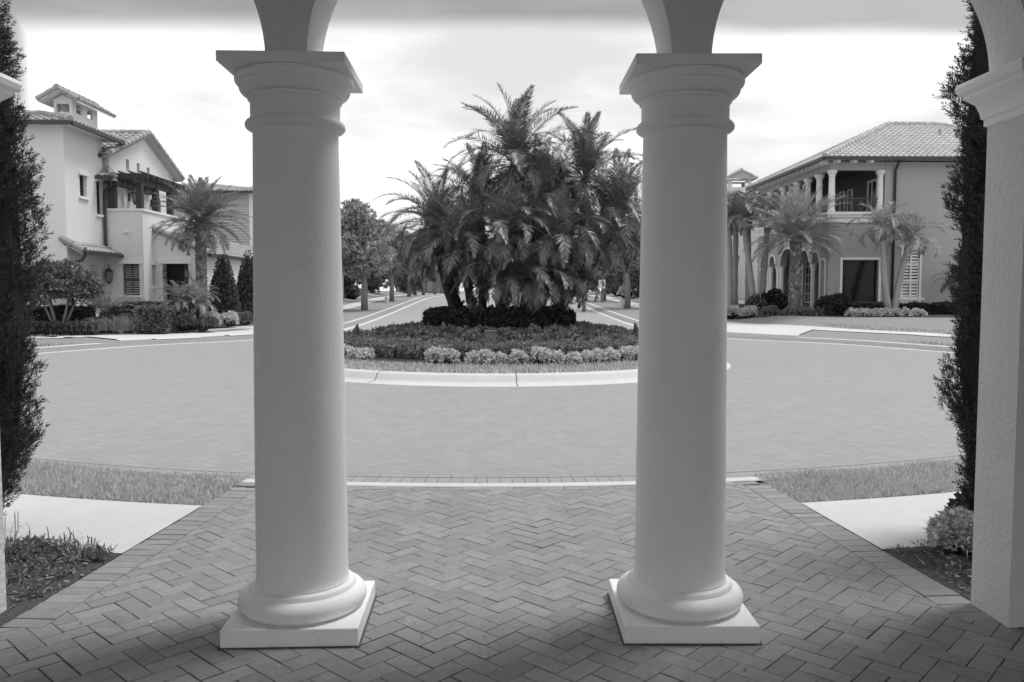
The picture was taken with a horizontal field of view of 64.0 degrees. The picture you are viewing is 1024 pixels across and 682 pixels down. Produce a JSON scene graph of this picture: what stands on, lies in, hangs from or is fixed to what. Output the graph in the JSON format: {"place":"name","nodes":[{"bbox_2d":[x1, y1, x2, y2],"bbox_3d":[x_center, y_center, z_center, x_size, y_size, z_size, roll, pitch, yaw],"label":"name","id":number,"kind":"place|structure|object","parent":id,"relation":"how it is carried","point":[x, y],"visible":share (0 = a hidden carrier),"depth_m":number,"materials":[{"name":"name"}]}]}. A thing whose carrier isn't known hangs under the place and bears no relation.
{"place":"outdoors","nodes":[
{"label":"outdoors","id":0,"kind":"place"},
{"bbox_2d":[3,493,200,552],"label":"sidewalk","id":1,"kind":"structure","parent":0,"point":[124,526],"depth_m":5.55,"materials":[{"name":"concrete"}]},
{"bbox_2d":[89,324,252,340],"bbox_3d":[-9.896,-0.321,28.819,4.960,0.176,11.035,1,4,18],"label":"crossing apron","id":2,"kind":"object","parent":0,"point":[225,331],"visible":0.5,"depth_m":26.59,"materials":[{"name":"concrete"}]},
{"bbox_2d":[29,293,440,337],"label":"sidewalk","id":3,"kind":"structure","parent":0,"point":[351,305],"depth_m":50.05,"materials":[{"name":"concrete"}]},
{"bbox_2d":[0,291,970,626],"bbox_3d":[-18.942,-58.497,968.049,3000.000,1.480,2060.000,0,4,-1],"label":"ground","id":4,"kind":"structure","parent":0,"point":[942,325],"depth_m":27.91,"materials":[{"name":"concrete"}]},
{"bbox_2d":[0,549,121,625],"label":"planting bed","id":5,"kind":"object","parent":4,"relation":"on","point":[21,606],"visible":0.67,"depth_m":4.34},
{"bbox_2d":[0,0,54,515],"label":"juniper","id":6,"kind":"object","parent":5,"relation":"on","point":[16,281],"visible":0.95,"depth_m":5.04,"materials":[{"name":"black plant"}]},
{"bbox_2d":[4,534,117,596],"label":"bed weeds","id":7,"kind":"object","parent":5,"relation":"on","point":[41,546],"visible":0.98,"depth_m":4.66,"materials":[{"name":"grey plant"}]},
{"bbox_2d":[11,84,252,318],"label":"stucco house","id":8,"kind":"structure","parent":4,"relation":"on","point":[99,188],"depth_m":31.16,"materials":[{"name":"white paint"}]},
{"bbox_2d":[119,260,141,297],"bbox_3d":[-14.619,-2.387,31.481,0.840,1.430,0.245,0,4,-1],"label":"window","id":9,"kind":"structure","parent":8,"relation":"in","point":[131,267],"depth_m":31.57,"materials":[{"name":"grey glass"}]},
{"bbox_2d":[167,264,184,299],"bbox_3d":[-13.507,-1.981,32.948,0.680,2.220,0.050,0,4,-1],"label":"dark door","id":10,"kind":"structure","parent":8,"relation":"in","point":[175,272],"depth_m":32.88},
{"bbox_2d":[25,323,250,334],"bbox_3d":[-13.254,-0.721,32.266,6.649,0.329,15.829,2,4,30],"label":"planting bed","id":11,"kind":"object","parent":4,"relation":"on","point":[223,325],"visible":0.15,"depth_m":27.89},
{"bbox_2d":[24,319,100,334],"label":"hedge","id":12,"kind":"object","parent":11,"relation":"on","point":[52,327],"visible":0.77,"depth_m":26.35,"materials":[{"name":"grey plant"}]},
{"bbox_2d":[23,257,105,322],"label":"multi stem tree","id":13,"kind":"object","parent":11,"relation":"on","point":[68,279],"visible":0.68,"depth_m":26.35,"materials":[{"name":"grey plant"}]},
{"bbox_2d":[24,303,126,328],"bbox_3d":[-15.300,-0.836,28.042,3.896,0.967,1.179,0,4,-1],"label":"hedge","id":14,"kind":"object","parent":11,"relation":"on","point":[59,310],"visible":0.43,"depth_m":27.66,"materials":[{"name":"grey plant"}]},
{"bbox_2d":[62,285,135,334],"bbox_3d":[-13.853,-0.912,27.878,2.568,2.006,2.475,0,4,-1],"label":"fan bush","id":15,"kind":"object","parent":11,"relation":"on","point":[104,299],"visible":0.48,"depth_m":27.56,"materials":[{"name":"grey plant"}]},
{"bbox_2d":[94,312,142,330],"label":"ornamental grass","id":16,"kind":"object","parent":11,"relation":"on","point":[121,323],"depth_m":26.63,"materials":[{"name":"grey plant"}]},
{"bbox_2d":[132,304,178,333],"bbox_3d":[-11.793,-0.735,27.178,1.226,1.063,1.255,0,4,-1],"label":"boxy shrub","id":17,"kind":"object","parent":11,"relation":"on","point":[156,318],"visible":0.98,"depth_m":26.73,"materials":[{"name":"grey plant"}]},
{"bbox_2d":[123,300,195,326],"bbox_3d":[-12.570,-0.948,29.208,2.437,1.081,1.200,0,4,-1],"label":"long hedge","id":18,"kind":"object","parent":11,"relation":"on","point":[137,303],"visible":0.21,"depth_m":28.77,"materials":[{"name":"grey plant"}]},
{"bbox_2d":[156,280,198,312],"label":"pygmy palm","id":19,"kind":"object","parent":11,"relation":"on","point":[177,290],"visible":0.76,"depth_m":28.18,"materials":[{"name":"grey plant"}]},
{"bbox_2d":[173,312,196,328],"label":"shrub","id":20,"kind":"object","parent":11,"relation":"on","point":[183,320],"visible":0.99,"depth_m":27.40,"materials":[{"name":"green plant"}]},
{"bbox_2d":[175,283,217,318],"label":"pygmy palm","id":21,"kind":"object","parent":11,"relation":"on","point":[200,298],"visible":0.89,"depth_m":28.28,"materials":[{"name":"grey plant"}]},
{"bbox_2d":[176,276,218,318],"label":"pygmy palm","id":22,"kind":"object","parent":11,"relation":"on","point":[193,281],"visible":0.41,"depth_m":28.90,"materials":[{"name":"grey plant"}]},
{"bbox_2d":[149,174,252,318],"bbox_3d":[-11.324,-3.331,29.637,3.699,5.495,3.606,0,4,-1],"label":"date palm","id":23,"kind":"object","parent":11,"relation":"on","point":[200,210],"visible":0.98,"depth_m":29.44,"materials":[{"name":"grey plant"}]},
{"bbox_2d":[198,314,219,327],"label":"shrub","id":24,"kind":"object","parent":11,"relation":"on","point":[208,321],"visible":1,"depth_m":27.73,"materials":[{"name":"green plant"}]},
{"bbox_2d":[208,253,241,324],"bbox_3d":[-10.967,-1.988,31.131,1.378,2.759,1.380,0,4,-1],"label":"cone shrub","id":25,"kind":"object","parent":11,"relation":"on","point":[223,280],"visible":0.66,"depth_m":30.82,"materials":[{"name":"black plant"}]},
{"bbox_2d":[220,310,239,326],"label":"shrub","id":26,"kind":"object","parent":11,"relation":"on","point":[230,319],"visible":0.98,"depth_m":28.96,"materials":[{"name":"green plant"}]},
{"bbox_2d":[236,250,252,319],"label":"cone shrub","id":27,"kind":"object","parent":11,"relation":"on","point":[244,283],"visible":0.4,"depth_m":32.58,"materials":[{"name":"black plant"}]},
{"bbox_2d":[173,183,252,245],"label":"wall","id":28,"kind":"structure","parent":4,"relation":"on","point":[245,239],"depth_m":45.86,"materials":[{"name":"white paint"}]},
{"bbox_2d":[341,198,400,309],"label":"street tree","id":29,"kind":"object","parent":4,"relation":"on","point":[361,246],"visible":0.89,"depth_m":46.24,"materials":[{"name":"grey plant"}]},
{"bbox_2d":[356,268,402,292],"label":"street tree","id":30,"kind":"object","parent":4,"relation":"on","point":[374,284],"visible":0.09,"depth_m":78.83,"materials":[{"name":"grey plant"}]},
{"bbox_2d":[373,223,419,300],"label":"street tree","id":31,"kind":"object","parent":4,"relation":"on","point":[391,275],"visible":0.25,"depth_m":59.47,"materials":[{"name":"grey plant"}]},
{"bbox_2d":[393,270,429,293],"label":"street tree","id":32,"kind":"object","parent":4,"relation":"on","point":[401,281],"visible":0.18,"depth_m":104.46,"materials":[{"name":"grey plant"}]},
{"bbox_2d":[396,275,443,293],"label":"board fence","id":33,"kind":"object","parent":4,"relation":"on","point":[429,286],"visible":0.1,"depth_m":131.45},
{"bbox_2d":[5,456,967,505],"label":"lawn grass","id":34,"kind":"structure","parent":4,"relation":"on","point":[90,483],"depth_m":6.54,"materials":[{"name":"plant"}]},
{"bbox_2d":[5,542,971,608],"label":"mulch chips","id":35,"kind":"object","parent":4,"relation":"on","point":[912,563],"visible":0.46,"depth_m":4.49,"materials":[{"name":"wood"}]},
{"bbox_2d":[29,319,956,346],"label":"verge grass","id":36,"kind":"structure","parent":4,"relation":"on","point":[857,326],"depth_m":27.14,"materials":[{"name":"plant"}]},
{"bbox_2d":[217,476,782,486],"bbox_3d":[-0.058,1.140,6.652,4.786,0.006,0.364,0,4,-1],"label":"kerb band","id":37,"kind":"object","parent":4,"relation":"on","point":[563,484],"visible":0.58,"depth_m":6.53,"materials":[{"name":"concrete"}]},
{"bbox_2d":[591,263,623,293],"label":"street tree","id":38,"kind":"object","parent":4,"relation":"on","point":[615,277],"visible":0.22,"depth_m":82.70,"materials":[{"name":"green plant"}]},
{"bbox_2d":[606,203,640,307],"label":"street tree","id":39,"kind":"object","parent":4,"relation":"on","point":[627,297],"visible":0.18,"depth_m":49.35,"materials":[{"name":"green plant"}]},
{"bbox_2d":[621,263,639,295],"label":"street tree","id":40,"kind":"object","parent":4,"relation":"on","point":[635,277],"visible":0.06,"depth_m":65.55,"materials":[{"name":"grey plant"}]},
{"bbox_2d":[727,168,758,298],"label":"columned house","id":41,"kind":"structure","parent":4,"relation":"on","point":[741,174],"depth_m":56.18,"materials":[{"name":"paint"}]},
{"bbox_2d":[733,304,955,318],"bbox_3d":[16.177,-1.330,38.415,10.252,0.540,20.472,-3,5,-43],"label":"planting bed","id":42,"kind":"object","parent":4,"relation":"on","point":[843,315],"visible":0.09,"depth_m":34.74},
{"bbox_2d":[727,191,754,305],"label":"slender palm","id":43,"kind":"object","parent":42,"relation":"on","point":[729,268],"visible":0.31,"depth_m":38.59,"materials":[{"name":"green plant"}]},
{"bbox_2d":[738,305,757,317],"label":"shrub","id":44,"kind":"object","parent":42,"relation":"on","point":[750,311],"visible":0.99,"depth_m":36.89,"materials":[{"name":"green plant"}]},
{"bbox_2d":[727,187,771,303],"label":"slender palm","id":45,"kind":"object","parent":42,"relation":"on","point":[735,266],"visible":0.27,"depth_m":39.21,"materials":[{"name":"grey plant"}]},
{"bbox_2d":[729,192,777,300],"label":"slender palm","id":46,"kind":"object","parent":42,"relation":"on","point":[747,288],"visible":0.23,"depth_m":39.18,"materials":[{"name":"grey plant"}]},
{"bbox_2d":[727,187,780,296],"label":"slender palm","id":47,"kind":"object","parent":42,"relation":"on","point":[741,203],"visible":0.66,"depth_m":37.95,"materials":[{"name":"grey plant"}]},
{"bbox_2d":[744,293,768,313],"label":"rose bush","id":48,"kind":"object","parent":42,"relation":"on","point":[758,301],"visible":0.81,"depth_m":37.55,"materials":[{"name":"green plant"}]},
{"bbox_2d":[756,304,780,317],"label":"shrub","id":49,"kind":"object","parent":42,"relation":"on","point":[771,310],"visible":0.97,"depth_m":35.92,"materials":[{"name":"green plant"}]},
{"bbox_2d":[739,190,800,298],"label":"slender palm","id":50,"kind":"object","parent":42,"relation":"on","point":[764,266],"visible":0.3,"depth_m":38.63,"materials":[{"name":"grey plant"}]},
{"bbox_2d":[760,288,787,309],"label":"rose bush","id":51,"kind":"object","parent":42,"relation":"on","point":[778,298],"visible":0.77,"depth_m":38.06,"materials":[{"name":"black plant"}]},
{"bbox_2d":[736,183,861,309],"bbox_3d":[12.458,-3.921,36.041,4.979,5.904,5.445,0,4,-1],"label":"silver date palm","id":52,"kind":"object","parent":42,"relation":"on","point":[798,219],"visible":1,"depth_m":35.59,"materials":[{"name":"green plant"}]},
{"bbox_2d":[812,292,854,315],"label":"dark bush","id":53,"kind":"object","parent":42,"relation":"on","point":[838,304],"visible":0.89,"depth_m":34.71,"materials":[{"name":"black plant"}]},
{"bbox_2d":[853,300,883,309],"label":"hedge","id":54,"kind":"object","parent":42,"relation":"on","point":[863,304],"visible":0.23,"depth_m":36.04,"materials":[{"name":"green plant"}]},
{"bbox_2d":[846,201,913,308],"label":"arching palm","id":55,"kind":"object","parent":42,"relation":"on","point":[882,219],"visible":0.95,"depth_m":35.05,"materials":[{"name":"grey plant"}]},
{"bbox_2d":[874,209,951,307],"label":"arching palm","id":56,"kind":"object","parent":42,"relation":"on","point":[913,223],"visible":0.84,"depth_m":35.22,"materials":[{"name":"grey plant"}]},
{"bbox_2d":[898,300,955,314],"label":"dark hedge","id":57,"kind":"object","parent":42,"relation":"on","point":[938,308],"visible":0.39,"depth_m":35.59,"materials":[{"name":"black plant"}]},
{"bbox_2d":[745,121,962,308],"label":"stucco house","id":58,"kind":"structure","parent":4,"relation":"on","point":[897,162],"depth_m":37.27,"materials":[{"name":"paint"}]},
{"bbox_2d":[804,266,810,302],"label":"window","id":59,"kind":"structure","parent":58,"relation":"in","point":[807,268],"depth_m":44.55,"materials":[{"name":"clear glass"}]},
{"bbox_2d":[839,257,880,301],"bbox_3d":[15.813,-2.688,37.294,1.880,2.220,0.235,0,4,-1],"label":"window","id":60,"kind":"structure","parent":58,"relation":"in","point":[858,275],"depth_m":37.40,"materials":[{"name":"glass"}]},
{"bbox_2d":[866,178,876,210],"bbox_3d":[16.924,-6.682,38.301,0.050,1.750,1.400,0,4,-1],"label":"window","id":61,"kind":"structure","parent":58,"relation":"in","point":[871,184],"depth_m":38.51,"materials":[{"name":"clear glass"}]},
{"bbox_2d":[902,250,918,297],"bbox_3d":[18.132,-3.060,37.319,0.780,2.200,0.050,0,4,-1],"label":"window","id":62,"kind":"structure","parent":58,"relation":"in","point":[915,268],"depth_m":37.34,"materials":[{"name":"white glass"}]},
{"bbox_2d":[863,538,1023,627],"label":"planting bed","id":63,"kind":"object","parent":4,"relation":"on","point":[938,577],"visible":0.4,"depth_m":4.61,"materials":[{"name":"soil"}]},
{"bbox_2d":[889,540,971,589],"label":"bed weeds","id":64,"kind":"object","parent":63,"relation":"on","point":[922,550],"visible":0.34,"depth_m":4.59,"materials":[{"name":"grey plant"}]},
{"bbox_2d":[919,501,973,556],"bbox_3d":[2.676,1.108,4.857,0.455,0.297,0.445,3,5,39],"label":"bedding shrub","id":65,"kind":"object","parent":63,"relation":"on","point":[950,529],"visible":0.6,"depth_m":4.79,"materials":[{"name":"grey plant"}]},
{"bbox_2d":[937,487,974,513],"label":"bedding shrub","id":66,"kind":"object","parent":63,"relation":"on","point":[961,500],"visible":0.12,"depth_m":5.12,"materials":[{"name":"black plant"}]},
{"bbox_2d":[933,0,988,511],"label":"juniper","id":67,"kind":"object","parent":63,"relation":"on","point":[970,188],"visible":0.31,"depth_m":5.05,"materials":[{"name":"black plant"}]},
{"bbox_2d":[0,0,973,290],"label":"sky","id":68,"kind":"structure","parent":0,"point":[831,72],"materials":[{"name":"white"}]},
{"bbox_2d":[344,294,633,331],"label":"street","id":69,"kind":"structure","parent":0,"point":[413,312],"depth_m":43.90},
{"bbox_2d":[36,295,444,353],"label":"gutter","id":70,"kind":"object","parent":69,"relation":"on","point":[246,340],"visible":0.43,"depth_m":25.49,"materials":[{"name":"concrete"}]},
{"bbox_2d":[591,230,625,300],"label":"street tree","id":71,"kind":"object","parent":69,"relation":"on","point":[597,269],"visible":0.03,"depth_m":60.34,"materials":[{"name":"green plant"}]},
{"bbox_2d":[573,301,953,352],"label":"gutter","id":72,"kind":"object","parent":69,"relation":"on","point":[764,340],"visible":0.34,"depth_m":24.99,"materials":[{"name":"concrete"}]},
{"bbox_2d":[350,356,627,372],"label":"island soil","id":73,"kind":"structure","parent":0,"point":[406,360],"depth_m":14.87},
{"bbox_2d":[356,347,374,361],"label":"flowering plant","id":74,"kind":"object","parent":73,"relation":"on","point":[366,353],"visible":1,"depth_m":15.09,"materials":[{"name":"white plant"}]},
{"bbox_2d":[372,160,492,308],"bbox_3d":[-1.661,-2.021,17.935,2.878,3.700,2.386,0,4,-1],"label":"date palm","id":75,"kind":"object","parent":73,"relation":"on","point":[430,203],"visible":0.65,"depth_m":17.64,"materials":[{"name":"grey plant"}]},
{"bbox_2d":[423,345,443,363],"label":"flowering plant","id":76,"kind":"object","parent":73,"relation":"on","point":[432,354],"visible":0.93,"depth_m":14.49,"materials":[{"name":"white plant"}]},
{"bbox_2d":[387,213,483,308],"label":"date palm","id":77,"kind":"object","parent":73,"relation":"on","point":[452,279],"visible":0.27,"depth_m":18.35,"materials":[{"name":"grey plant"}]},
{"bbox_2d":[437,346,460,364],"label":"flowering plant","id":78,"kind":"object","parent":73,"relation":"on","point":[451,357],"visible":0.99,"depth_m":14.40,"materials":[{"name":"white plant"}]},
{"bbox_2d":[403,187,519,309],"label":"date palm","id":79,"kind":"object","parent":73,"relation":"on","point":[462,235],"visible":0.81,"depth_m":16.84,"materials":[{"name":"black plant"}]},
{"bbox_2d":[414,141,526,308],"bbox_3d":[-0.796,-2.395,18.812,2.944,4.297,3.033,0,4,-1],"label":"date palm","id":80,"kind":"object","parent":73,"relation":"on","point":[475,161],"visible":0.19,"depth_m":18.40,"materials":[{"name":"grey plant"}]},
{"bbox_2d":[478,348,495,365],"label":"flowering plant","id":81,"kind":"object","parent":73,"relation":"on","point":[486,355],"visible":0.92,"depth_m":14.26,"materials":[{"name":"white plant"}]},
{"bbox_2d":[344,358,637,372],"bbox_3d":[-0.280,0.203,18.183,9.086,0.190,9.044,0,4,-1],"label":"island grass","id":82,"kind":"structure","parent":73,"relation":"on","point":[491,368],"depth_m":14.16,"materials":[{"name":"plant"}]},
{"bbox_2d":[344,328,638,359],"bbox_3d":[-0.268,-0.045,18.161,7.257,0.513,7.264,0,4,-1],"label":"ground cover","id":83,"kind":"object","parent":73,"relation":"on","point":[393,346],"visible":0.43,"depth_m":15.24,"materials":[{"name":"grey plant"}]},
{"bbox_2d":[451,238,540,309],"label":"date palm","id":84,"kind":"object","parent":73,"relation":"on","point":[514,292],"visible":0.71,"depth_m":16.67,"materials":[{"name":"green plant"}]},
{"bbox_2d":[371,320,628,344],"bbox_3d":[-0.273,-0.186,18.160,5.755,0.599,5.727,0,4,-1],"label":"shrub bed","id":85,"kind":"object","parent":73,"relation":"on","point":[586,330],"visible":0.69,"depth_m":16.24,"materials":[{"name":"grey plant"}]},
{"bbox_2d":[422,304,577,333],"bbox_3d":[-0.273,-0.468,18.140,3.471,0.692,3.465,0,4,-1],"label":"clipped hedge","id":86,"kind":"object","parent":73,"relation":"on","point":[490,316],"visible":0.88,"depth_m":16.79,"materials":[{"name":"black plant"}]},
{"bbox_2d":[451,180,550,311],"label":"date palm","id":87,"kind":"object","parent":73,"relation":"on","point":[501,216],"visible":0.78,"depth_m":16.46,"materials":[{"name":"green plant"}]},
{"bbox_2d":[508,347,529,365],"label":"flowering plant","id":88,"kind":"object","parent":73,"relation":"on","point":[518,357],"visible":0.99,"depth_m":14.29,"materials":[{"name":"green plant"}]},
{"bbox_2d":[443,83,594,275],"bbox_3d":[0.014,-2.929,17.996,3.414,5.414,3.265,3,4,37],"label":"date palm","id":89,"kind":"object","parent":73,"relation":"on","point":[513,139],"visible":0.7,"depth_m":17.53,"materials":[{"name":"grey plant"}]},
{"bbox_2d":[476,230,580,315],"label":"date palm","id":90,"kind":"object","parent":73,"relation":"on","point":[533,268],"visible":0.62,"depth_m":16.54,"materials":[{"name":"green plant"}]},
{"bbox_2d":[472,134,603,305],"bbox_3d":[0.602,-2.321,17.842,2.984,4.251,2.733,0,4,-1],"label":"date palm","id":91,"kind":"object","parent":73,"relation":"on","point":[545,175],"visible":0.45,"depth_m":17.49,"materials":[{"name":"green plant"}]},
{"bbox_2d":[530,345,550,364],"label":"flowering plant","id":92,"kind":"object","parent":73,"relation":"on","point":[538,355],"visible":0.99,"depth_m":14.33,"materials":[{"name":"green plant"}]},
{"bbox_2d":[492,183,613,307],"bbox_3d":[0.809,-1.675,17.157,2.549,3.108,2.367,0,4,-1],"label":"date palm","id":93,"kind":"object","parent":73,"relation":"on","point":[556,229],"visible":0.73,"depth_m":16.75,"materials":[{"name":"grey plant"}]},
{"bbox_2d":[502,146,604,262],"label":"date palm","id":94,"kind":"object","parent":73,"relation":"on","point":[572,190],"visible":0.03,"depth_m":18.73,"materials":[{"name":"grey plant"}]},
{"bbox_2d":[527,238,610,312],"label":"date palm","id":95,"kind":"object","parent":73,"relation":"on","point":[573,285],"visible":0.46,"depth_m":17.17,"materials":[{"name":"grey plant"}]},
{"bbox_2d":[525,110,642,307],"bbox_3d":[1.736,-2.754,18.739,3.086,5.046,3.266,0,4,-1],"label":"date palm","id":96,"kind":"object","parent":73,"relation":"on","point":[586,158],"visible":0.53,"depth_m":18.35,"materials":[{"name":"grey plant"}]},
{"bbox_2d":[556,196,639,308],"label":"date palm","id":97,"kind":"object","parent":73,"relation":"on","point":[594,225],"visible":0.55,"depth_m":17.39,"materials":[{"name":"grey plant"}]},
{"bbox_2d":[564,147,642,305],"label":"date palm","id":98,"kind":"object","parent":73,"relation":"on","point":[617,193],"visible":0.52,"depth_m":17.91,"materials":[{"name":"grey plant"}]},
{"bbox_2d":[20,339,965,483],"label":"roundabout paving","id":99,"kind":"structure","parent":0,"point":[738,408],"depth_m":10.20,"materials":[{"name":"asphalt"}]},
{"bbox_2d":[26,349,965,482],"bbox_3d":[-0.232,0.568,16.052,23.226,0.001,18.923,0,4,-1],"label":"paving border","id":100,"kind":"object","parent":99,"relation":"on","point":[553,478],"visible":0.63,"depth_m":6.92,"materials":[{"name":"concrete"}]},
{"bbox_2d":[344,362,730,387],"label":"kerb","id":101,"kind":"structure","parent":99,"relation":"on","point":[468,380],"depth_m":13.67,"materials":[{"name":"concrete"}]},
{"bbox_2d":[0,481,1023,681],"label":"brick walk","id":102,"kind":"structure","parent":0,"point":[873,613],"depth_m":4.02,"materials":[{"name":"brick"}]},
{"bbox_2d":[216,50,376,651],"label":"column","id":103,"kind":"structure","parent":102,"relation":"on","point":[305,587],"depth_m":3.60,"materials":[{"name":"stone"}]},
{"bbox_2d":[0,0,1023,627],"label":"arcade","id":104,"kind":"object","parent":102,"relation":"on","point":[994,94],"visible":0.84,"depth_m":3.77,"materials":[{"name":"paint"}]},
{"bbox_2d":[607,53,762,645],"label":"column","id":105,"kind":"structure","parent":102,"relation":"on","point":[676,585],"depth_m":3.63,"materials":[{"name":"stone"}]},
{"bbox_2d":[727,322,814,335],"bbox_3d":[9.127,-0.482,31.179,4.518,0.208,11.191,1,4,20],"label":"crossing apron","id":106,"kind":"object","parent":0,"point":[755,329],"visible":0.54,"depth_m":29.86,"materials":[{"name":"concrete"}]},
{"bbox_2d":[589,295,954,336],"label":"sidewalk","id":107,"kind":"structure","parent":0,"point":[634,304],"depth_m":29.94,"materials":[{"name":"concrete"}]},
{"bbox_2d":[802,491,960,548],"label":"sidewalk","id":108,"kind":"structure","parent":0,"point":[886,523],"depth_m":5.62,"materials":[{"name":"concrete"}]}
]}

